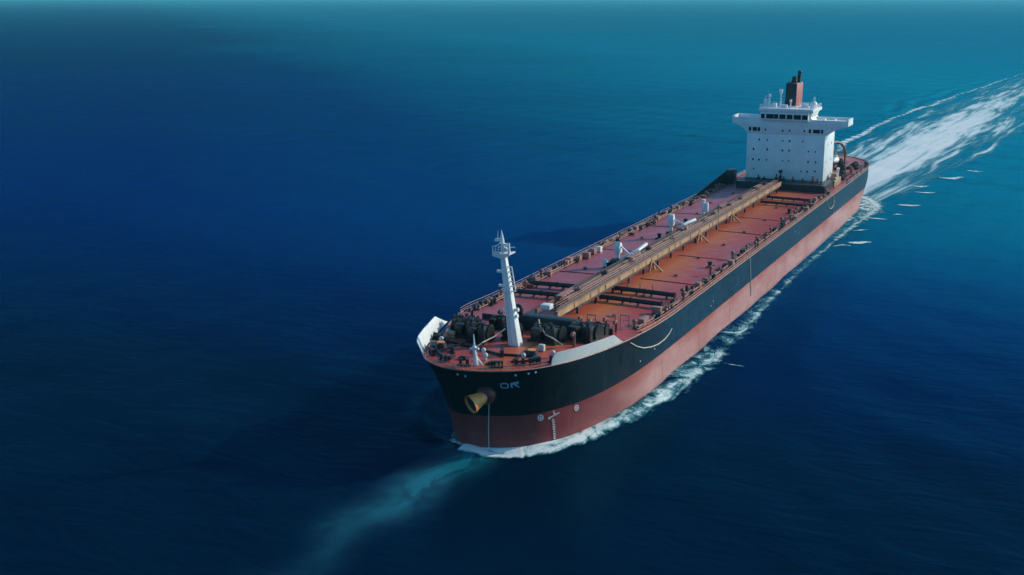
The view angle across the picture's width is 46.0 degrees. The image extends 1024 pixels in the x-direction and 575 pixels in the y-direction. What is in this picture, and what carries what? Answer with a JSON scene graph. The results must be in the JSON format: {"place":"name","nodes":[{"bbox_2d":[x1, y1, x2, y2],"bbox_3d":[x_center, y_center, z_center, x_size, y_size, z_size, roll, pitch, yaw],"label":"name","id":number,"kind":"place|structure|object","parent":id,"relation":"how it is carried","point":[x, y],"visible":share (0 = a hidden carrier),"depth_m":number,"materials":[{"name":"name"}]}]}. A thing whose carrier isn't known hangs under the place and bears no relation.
{"place":"outdoors","nodes":[
{"label":"outdoors","id":0,"kind":"place"},
{"bbox_2d":[0,0,1023,574],"bbox_3d":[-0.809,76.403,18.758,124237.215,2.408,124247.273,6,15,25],"label":"sea","id":1,"kind":"structure","parent":0,"point":[246,256],"depth_m":338.78,"materials":[{"name":"liquid"}]},
{"bbox_2d":[372,450,486,515],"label":"aerated water","id":2,"kind":"structure","parent":1,"relation":"on","point":[416,485],"depth_m":204.04,"materials":[{"name":"teal liquid"}]},
{"bbox_2d":[417,70,868,447],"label":"oil tanker","id":3,"kind":"object","parent":1,"relation":"on","point":[682,269],"visible":1,"depth_m":270.80,"materials":[{"name":"red metal"}]},
{"bbox_2d":[488,409,488,448],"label":"anchor line","id":4,"kind":"object","parent":3,"relation":"hanging from","point":[488,428],"visible":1,"depth_m":212.81,"materials":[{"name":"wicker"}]},
{"bbox_2d":[476,328,504,354],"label":"deck rope","id":5,"kind":"object","parent":3,"relation":"on","point":[490,338],"visible":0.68,"depth_m":225.60,"materials":[{"name":"grey fabric"}]},
{"bbox_2d":[538,319,562,344],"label":"deck rope","id":6,"kind":"object","parent":3,"relation":"attached to","point":[548,335],"visible":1,"depth_m":224.72,"materials":[{"name":"grey fabric"}]},
{"bbox_2d":[630,328,671,347],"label":"mooring rope","id":7,"kind":"object","parent":3,"relation":"attached to","point":[653,345],"visible":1,"depth_m":243.66,"materials":[{"name":"beige fabric"}]},
{"bbox_2d":[749,258,750,295],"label":"rope ladder","id":8,"kind":"object","parent":3,"relation":"hanging from","point":[750,276],"visible":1,"depth_m":312.19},
{"bbox_2d":[833,144,838,163],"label":"lifeboat","id":9,"kind":"object","parent":3,"relation":"hanging from","point":[835,158],"visible":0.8,"depth_m":466.70,"materials":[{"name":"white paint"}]},
{"bbox_2d":[450,196,882,457],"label":"bow wave foam","id":10,"kind":"object","parent":1,"relation":"on","point":[664,395],"visible":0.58,"depth_m":229.37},
{"bbox_2d":[848,241,868,243],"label":"foam patch","id":11,"kind":"object","parent":1,"relation":"on","point":[860,242],"visible":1,"depth_m":398.70,"materials":[{"name":"white liquid"}]},
{"bbox_2d":[835,73,1023,206],"bbox_3d":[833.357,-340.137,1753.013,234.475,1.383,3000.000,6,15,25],"label":"wake foam","id":12,"kind":"object","parent":1,"relation":"on","point":[918,148],"visible":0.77,"depth_m":683.49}
]}

